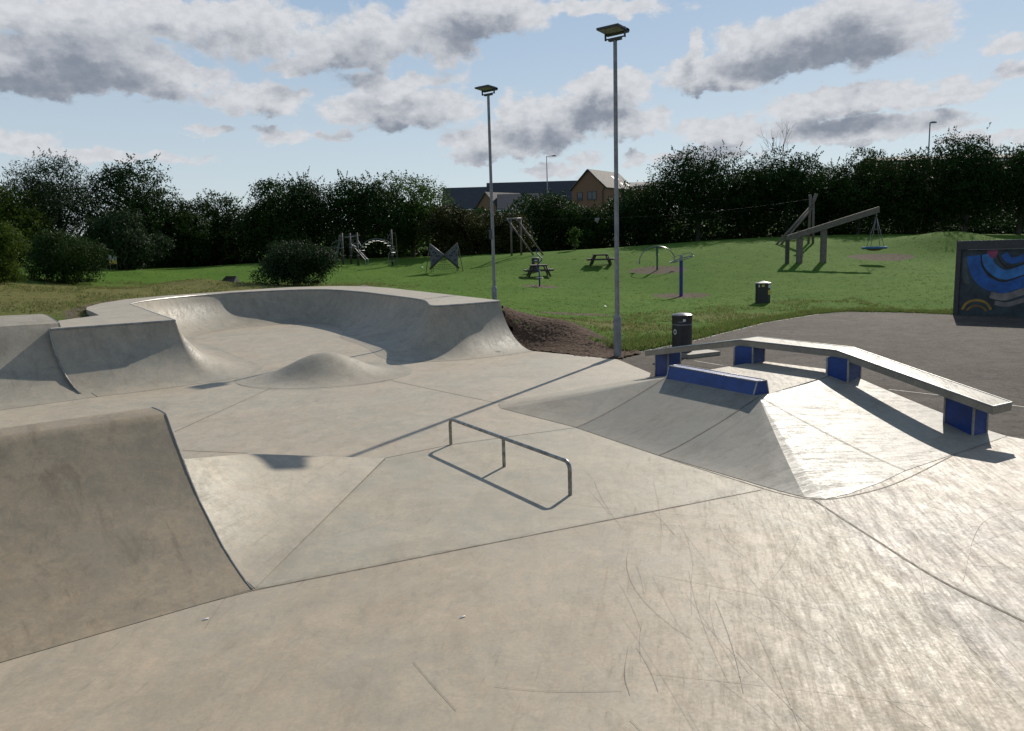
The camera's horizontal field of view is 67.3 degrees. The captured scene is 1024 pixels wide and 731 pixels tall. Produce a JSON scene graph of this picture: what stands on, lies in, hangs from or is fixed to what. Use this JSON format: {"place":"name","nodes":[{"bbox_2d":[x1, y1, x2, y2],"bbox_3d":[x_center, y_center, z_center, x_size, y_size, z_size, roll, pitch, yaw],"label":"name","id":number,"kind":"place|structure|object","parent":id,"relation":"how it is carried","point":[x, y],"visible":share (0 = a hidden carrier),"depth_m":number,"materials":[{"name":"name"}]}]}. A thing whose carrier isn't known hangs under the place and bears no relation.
{"place":"outdoors","nodes":[
{"label":"outdoors","id":0,"kind":"place"},
{"bbox_2d":[0,323,1023,730],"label":"concrete floor","id":1,"kind":"structure","parent":0,"point":[624,587],"depth_m":6.21,"materials":[{"name":"grey concrete"}]},
{"bbox_2d":[0,314,97,409],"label":"concrete bank","id":2,"kind":"structure","parent":1,"relation":"on","point":[31,373],"depth_m":16.45,"materials":[{"name":"concrete"}]},
{"bbox_2d":[0,407,252,661],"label":"quarter pipe","id":3,"kind":"object","parent":1,"relation":"on","point":[106,524],"visible":1,"depth_m":6.83,"materials":[{"name":"concrete"}]},
{"bbox_2d":[184,454,384,587],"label":"wedge bank","id":4,"kind":"structure","parent":1,"relation":"on","point":[268,514],"depth_m":8.19,"materials":[{"name":"concrete"}]},
{"bbox_2d":[48,286,530,396],"bbox_3d":[-8.664,-1.473,27.139,11.620,1.763,20.440,-6,9,-25],"label":"skate bowl","id":5,"kind":"object","parent":1,"relation":"on","point":[124,346],"visible":1,"depth_m":21.41,"materials":[{"name":"concrete"}]},
{"bbox_2d":[235,352,411,387],"bbox_3d":[-4.423,-0.044,18.150,4.095,0.520,3.705,-2,8,0],"label":"concrete hump","id":6,"kind":"object","parent":1,"relation":"on","point":[323,369],"visible":1,"depth_m":17.47,"materials":[{"name":"grey concrete"}]},
{"bbox_2d":[448,418,571,495],"bbox_3d":[-0.116,1.109,9.943,0.058,0.409,2.968,-7,10,-31],"label":"grind rail","id":7,"kind":"object","parent":1,"relation":"on","point":[548,454],"visible":1,"depth_m":9.76,"materials":[{"name":"metal"}]},
{"bbox_2d":[498,361,1005,498],"bbox_3d":[3.233,0.642,12.450,4.605,0.813,7.248,-7,10,-33],"label":"funbox","id":8,"kind":"object","parent":1,"relation":"on","point":[809,432],"visible":0.95,"depth_m":10.76,"materials":[{"name":"concrete"}]},
{"bbox_2d":[666,364,768,395],"bbox_3d":[3.147,0.258,12.016,0.361,0.313,1.972,-6,9,-27],"label":"ledge","id":9,"kind":"object","parent":8,"relation":"on","point":[753,386],"visible":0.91,"depth_m":11.80,"materials":[{"name":"blue paint"}]},
{"bbox_2d":[645,336,1012,435],"bbox_3d":[4.939,0.166,13.592,0.839,1.128,7.428,-6,10,-28],"label":"bench ledge","id":10,"kind":"object","parent":8,"relation":"on","point":[968,409],"visible":0.77,"depth_m":12.19,"materials":[{"name":"concrete"}]},
{"bbox_2d":[0,215,1023,357],"bbox_3d":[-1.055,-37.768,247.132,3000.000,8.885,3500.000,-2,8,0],"label":"ground","id":11,"kind":"structure","parent":0,"point":[752,247],"depth_m":47.03,"materials":[{"name":"green plant"}]},
{"bbox_2d":[0,219,32,282],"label":"bush","id":12,"kind":"object","parent":11,"relation":"on","point":[8,244],"visible":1,"depth_m":35.52,"materials":[{"name":"green plant"}]},
{"bbox_2d":[0,182,62,267],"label":"tree","id":13,"kind":"object","parent":11,"relation":"on","point":[23,218],"visible":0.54,"depth_m":55.16,"materials":[{"name":"green plant"}]},
{"bbox_2d":[0,147,129,238],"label":"tree","id":14,"kind":"object","parent":11,"relation":"on","point":[59,202],"visible":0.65,"depth_m":58.09,"materials":[{"name":"green plant"}]},
{"bbox_2d":[21,227,119,283],"bbox_3d":[-24.286,-5.837,41.423,5.002,3.340,4.272,-2,8,0],"label":"bush","id":15,"kind":"object","parent":11,"relation":"on","point":[63,257],"visible":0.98,"depth_m":41.00,"materials":[{"name":"green plant"}]},
{"bbox_2d":[108,255,117,269],"bbox_3d":[-28.709,-7.357,55.390,0.560,1.200,0.085,-2,8,0],"label":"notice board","id":16,"kind":"object","parent":11,"relation":"on","point":[113,261],"visible":0.52,"depth_m":55.33,"materials":[{"name":"wood"}]},
{"bbox_2d":[80,201,176,269],"bbox_3d":[-28.650,-9.385,56.265,6.792,5.259,5.481,0,9,11],"label":"tree","id":17,"kind":"object","parent":11,"relation":"on","point":[123,237],"visible":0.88,"depth_m":55.35,"materials":[{"name":"green plant"}]},
{"bbox_2d":[82,152,191,268],"bbox_3d":[-31.408,-12.707,63.674,8.756,9.819,9.124,-2,8,0],"label":"tree","id":18,"kind":"object","parent":11,"relation":"on","point":[152,211],"visible":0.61,"depth_m":62.39,"materials":[{"name":"green plant"}]},
{"bbox_2d":[150,198,222,266],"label":"tree","id":19,"kind":"object","parent":11,"relation":"on","point":[195,240],"visible":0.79,"depth_m":65.96,"materials":[{"name":"green plant"}]},
{"bbox_2d":[175,188,256,264],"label":"tree","id":20,"kind":"object","parent":11,"relation":"on","point":[226,222],"visible":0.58,"depth_m":68.70,"materials":[{"name":"green plant"}]},
{"bbox_2d":[222,276,238,282],"bbox_3d":[-16.043,-4.891,43.689,0.950,0.390,0.700,-2,8,0],"label":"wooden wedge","id":21,"kind":"object","parent":11,"relation":"on","point":[231,278],"visible":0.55,"depth_m":43.57,"materials":[{"name":"wood"}]},
{"bbox_2d":[231,176,310,259],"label":"tree","id":22,"kind":"object","parent":11,"relation":"on","point":[263,228],"visible":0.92,"depth_m":65.08,"materials":[{"name":"green plant"}]},
{"bbox_2d":[248,234,342,285],"bbox_3d":[-12.079,-5.812,43.261,4.925,3.062,4.359,-2,8,0],"label":"bush","id":23,"kind":"object","parent":11,"relation":"on","point":[286,263],"visible":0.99,"depth_m":42.63,"materials":[{"name":"green plant"}]},
{"bbox_2d":[265,166,351,251],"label":"tree","id":24,"kind":"object","parent":11,"relation":"on","point":[304,202],"visible":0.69,"depth_m":67.69,"materials":[{"name":"green plant"}]},
{"bbox_2d":[315,169,409,258],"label":"tree","id":25,"kind":"object","parent":11,"relation":"on","point":[362,216],"visible":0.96,"depth_m":67.13,"materials":[{"name":"green plant"}]},
{"bbox_2d":[330,229,397,265],"bbox_3d":[-11.681,-9.103,60.440,5.302,2.980,1.683,-2,8,0],"label":"monkey bar frame","id":26,"kind":"object","parent":11,"relation":"on","point":[360,250],"visible":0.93,"depth_m":60.17,"materials":[{"name":"metal"}]},
{"bbox_2d":[370,170,454,256],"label":"tree","id":27,"kind":"object","parent":11,"relation":"on","point":[414,208],"visible":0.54,"depth_m":69.72,"materials":[{"name":"green plant"}]},
{"bbox_2d":[426,243,462,271],"bbox_3d":[-4.973,-7.871,56.584,2.811,2.248,0.564,-2,8,0],"label":"climbing frame","id":28,"kind":"object","parent":11,"relation":"on","point":[437,255],"visible":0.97,"depth_m":56.35,"materials":[{"name":"metal"}]},
{"bbox_2d":[413,199,488,254],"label":"shrub","id":29,"kind":"object","parent":11,"relation":"on","point":[448,227],"visible":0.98,"depth_m":65.89,"materials":[{"name":"green plant"}]},
{"bbox_2d":[442,187,486,216],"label":"house","id":30,"kind":"structure","parent":11,"relation":"on","point":[470,197],"depth_m":137.49,"materials":[{"name":"grey brick"}]},
{"bbox_2d":[475,85,497,299],"bbox_3d":[-0.790,-5.662,27.628,0.600,8.371,0.562,5,11,38],"label":"floodlight","id":31,"kind":"object","parent":11,"relation":"on","point":[486,88],"visible":0.84,"depth_m":27.55,"materials":[{"name":"metal"}]},
{"bbox_2d":[476,192,519,222],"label":"house","id":32,"kind":"structure","parent":11,"relation":"on","point":[484,200],"depth_m":121.57,"materials":[{"name":"orange brick"}]},
{"bbox_2d":[469,205,533,254],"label":"shrub","id":33,"kind":"object","parent":11,"relation":"on","point":[502,235],"visible":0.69,"depth_m":67.69,"materials":[{"name":"green plant"}]},
{"bbox_2d":[497,193,542,227],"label":"house","id":34,"kind":"structure","parent":11,"relation":"on","point":[503,200],"depth_m":119.38,"materials":[{"name":"stone"}]},
{"bbox_2d":[506,218,543,255],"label":"zip wire tower","id":35,"kind":"structure","parent":11,"relation":"on","point":[521,226],"depth_m":61.85,"materials":[{"name":"wood"}]},
{"bbox_2d":[486,180,576,202],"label":"terrace house","id":36,"kind":"structure","parent":11,"relation":"on","point":[528,187],"depth_m":140.11,"materials":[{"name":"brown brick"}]},
{"bbox_2d":[532,257,538,271],"bbox_3d":[1.602,-6.893,52.564,0.528,1.010,0.528,-2,8,0],"label":"litter bin","id":37,"kind":"object","parent":11,"relation":"on","point":[535,260],"visible":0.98,"depth_m":52.33,"materials":[{"name":"black plastic"}]},
{"bbox_2d":[523,264,554,277],"bbox_3d":[1.719,-6.110,49.647,1.880,0.795,1.750,-2,8,-4],"label":"picnic table","id":38,"kind":"object","parent":11,"relation":"on","point":[530,270],"visible":0.93,"depth_m":49.07,"materials":[{"name":"wood"}]},
{"bbox_2d":[536,249,542,285],"bbox_3d":[1.548,-5.498,43.672,0.440,2.202,0.440,-2,8,0],"label":"spinning pole","id":39,"kind":"object","parent":11,"relation":"on","point":[539,278],"visible":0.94,"depth_m":43.62,"materials":[{"name":"metal"}]},
{"bbox_2d":[517,188,574,251],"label":"tree","id":40,"kind":"object","parent":11,"relation":"on","point":[538,208],"visible":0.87,"depth_m":74.63,"materials":[{"name":"green plant"}]},
{"bbox_2d":[546,155,555,195],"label":"street lamp","id":41,"kind":"object","parent":11,"relation":"on","point":[547,173],"visible":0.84,"depth_m":107.22,"materials":[{"name":"metal"}]},
{"bbox_2d":[93,182,1023,267],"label":"undergrowth","id":42,"kind":"object","parent":11,"relation":"on","point":[992,229],"visible":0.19,"depth_m":76.73,"materials":[{"name":"green plant"}]},
{"bbox_2d":[501,305,639,358],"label":"mulch bank","id":43,"kind":"structure","parent":11,"relation":"on","point":[553,335],"depth_m":22.21,"materials":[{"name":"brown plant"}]},
{"bbox_2d":[567,227,583,249],"bbox_3d":[5.303,-10.648,65.191,1.636,2.271,1.010,4,10,33],"label":"sapling","id":44,"kind":"object","parent":11,"relation":"on","point":[575,232],"visible":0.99,"depth_m":65.00,"materials":[{"name":"green plant"}]},
{"bbox_2d":[556,199,619,249],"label":"tree","id":45,"kind":"object","parent":11,"relation":"on","point":[590,226],"visible":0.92,"depth_m":72.85,"materials":[{"name":"green plant"}]},
{"bbox_2d":[586,254,614,265],"bbox_3d":[6.180,-7.353,53.526,1.880,0.795,1.750,0,9,12],"label":"picnic table","id":46,"kind":"object","parent":11,"relation":"on","point":[593,259],"visible":0.98,"depth_m":52.96,"materials":[{"name":"wood"}]},
{"bbox_2d":[569,169,634,220],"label":"house","id":47,"kind":"structure","parent":11,"relation":"on","point":[589,186],"depth_m":127.22,"materials":[{"name":"orange brick"}]},
{"bbox_2d":[577,192,582,200],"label":"window","id":48,"kind":"structure","parent":47,"relation":"in","point":[579,194],"depth_m":128.31,"materials":[{"name":"grey glass"}]},
{"bbox_2d":[587,191,596,199],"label":"window","id":49,"kind":"structure","parent":47,"relation":"in","point":[591,195],"depth_m":126.88,"materials":[{"name":"grey glass"}]},
{"bbox_2d":[602,180,634,244],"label":"tree","id":50,"kind":"object","parent":11,"relation":"on","point":[612,200],"visible":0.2,"depth_m":77.49,"materials":[{"name":"green plant"}]},
{"bbox_2d":[628,182,656,204],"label":"house","id":51,"kind":"structure","parent":11,"relation":"on","point":[637,183],"depth_m":153.13,"materials":[{"name":"grey brick"}]},
{"bbox_2d":[605,176,689,245],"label":"tree","id":52,"kind":"object","parent":11,"relation":"on","point":[647,225],"visible":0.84,"depth_m":74.47,"materials":[{"name":"green plant"}]},
{"bbox_2d":[636,246,677,269],"bbox_3d":[9.540,-7.019,50.556,2.820,1.680,0.200,-2,8,0],"label":"arched spinner","id":53,"kind":"object","parent":11,"relation":"on","point":[657,247],"visible":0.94,"depth_m":50.48,"materials":[{"name":"green paint"}]},
{"bbox_2d":[669,252,693,295],"bbox_3d":[9.204,-4.899,41.770,1.325,2.473,1.372,-2,8,0],"label":"wheel spinner","id":54,"kind":"object","parent":11,"relation":"on","point":[680,259],"visible":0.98,"depth_m":41.70,"materials":[{"name":"blue paint"}]},
{"bbox_2d":[643,138,760,241],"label":"tree","id":55,"kind":"object","parent":11,"relation":"on","point":[699,182],"visible":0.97,"depth_m":70.86,"materials":[{"name":"green plant"}]},
{"bbox_2d":[702,163,788,238],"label":"tree","id":56,"kind":"object","parent":11,"relation":"on","point":[744,217],"visible":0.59,"depth_m":72.03,"materials":[{"name":"green plant"}]},
{"bbox_2d":[755,281,770,303],"bbox_3d":[11.717,-3.431,35.932,0.700,1.040,0.700,1,9,18],"label":"litter bin","id":57,"kind":"object","parent":11,"relation":"on","point":[762,291],"visible":1,"depth_m":35.63,"materials":[{"name":"black plastic"}]},
{"bbox_2d":[759,122,791,236],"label":"bare tree","id":58,"kind":"object","parent":11,"relation":"on","point":[777,233],"visible":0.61,"depth_m":73.74,"materials":[{"name":"brown plant"}]},
{"bbox_2d":[740,138,836,236],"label":"tree","id":59,"kind":"object","parent":11,"relation":"on","point":[786,175],"visible":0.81,"depth_m":70.52,"materials":[{"name":"green plant"}]},
{"bbox_2d":[775,193,817,244],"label":"zip wire tower","id":60,"kind":"structure","parent":11,"relation":"on","point":[811,207],"depth_m":58.84,"materials":[{"name":"wood"}]},
{"bbox_2d":[795,156,865,234],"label":"tree","id":61,"kind":"object","parent":11,"relation":"on","point":[835,231],"visible":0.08,"depth_m":74.04,"materials":[{"name":"green plant"}]},
{"bbox_2d":[785,206,887,263],"bbox_3d":[21.182,-8.437,50.193,6.614,3.669,1.370,-2,8,0],"label":"basket swing","id":62,"kind":"object","parent":11,"relation":"on","point":[799,235],"visible":0.98,"depth_m":50.10,"materials":[{"name":"wood"}]},
{"bbox_2d":[801,146,926,234],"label":"tree","id":63,"kind":"object","parent":11,"relation":"on","point":[849,192],"visible":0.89,"depth_m":69.79,"materials":[{"name":"green plant"}]},
{"bbox_2d":[862,148,966,233],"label":"tree","id":64,"kind":"object","parent":11,"relation":"on","point":[917,212],"visible":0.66,"depth_m":69.00,"materials":[{"name":"green plant"}]},
{"bbox_2d":[928,121,936,153],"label":"street lamp","id":65,"kind":"object","parent":11,"relation":"on","point":[929,134],"visible":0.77,"depth_m":82.40,"materials":[{"name":"metal"}]},
{"bbox_2d":[855,154,1017,219],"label":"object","id":66,"kind":"structure","parent":11,"relation":"on","point":[937,166],"depth_m":102.68,"materials":[{"name":"green plant"}]},
{"bbox_2d":[904,122,1016,232],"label":"tree","id":67,"kind":"object","parent":11,"relation":"on","point":[974,165],"visible":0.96,"depth_m":66.33,"materials":[{"name":"green plant"}]},
{"bbox_2d":[969,142,1023,234],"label":"tree","id":68,"kind":"object","parent":11,"relation":"on","point":[1016,164],"visible":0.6,"depth_m":66.90,"materials":[{"name":"green plant"}]},
{"bbox_2d":[0,0,1023,236],"label":"sky","id":69,"kind":"structure","parent":0,"point":[230,94],"materials":[{"name":"blue"}]},
{"bbox_2d":[609,312,1023,438],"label":"tarmac","id":70,"kind":"structure","parent":0,"point":[984,353],"depth_m":20.08,"materials":[{"name":"grey asphalt"}]},
{"bbox_2d":[596,23,629,355],"bbox_3d":[2.560,-4.062,19.243,0.600,8.371,0.562,5,11,38],"label":"floodlight","id":71,"kind":"object","parent":70,"relation":"on","point":[612,30],"visible":0.93,"depth_m":19.18,"materials":[{"name":"metal"}]},
{"bbox_2d":[681,349,720,358],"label":"bin plinth","id":72,"kind":"structure","parent":70,"relation":"on","point":[699,353],"depth_m":19.60,"materials":[{"name":"concrete"}]},
{"bbox_2d":[672,313,691,352],"bbox_3d":[4.396,-0.864,19.889,0.528,1.010,0.528,-2,8,0],"label":"litter bin","id":73,"kind":"object","parent":72,"relation":"on","point":[681,329],"visible":0.94,"depth_m":19.67,"materials":[{"name":"black plastic"}]},
{"bbox_2d":[953,239,1023,316],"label":"graffiti wall","id":74,"kind":"structure","parent":70,"relation":"on","point":[989,277],"depth_m":27.77,"materials":[{"name":"paint"}]}
]}

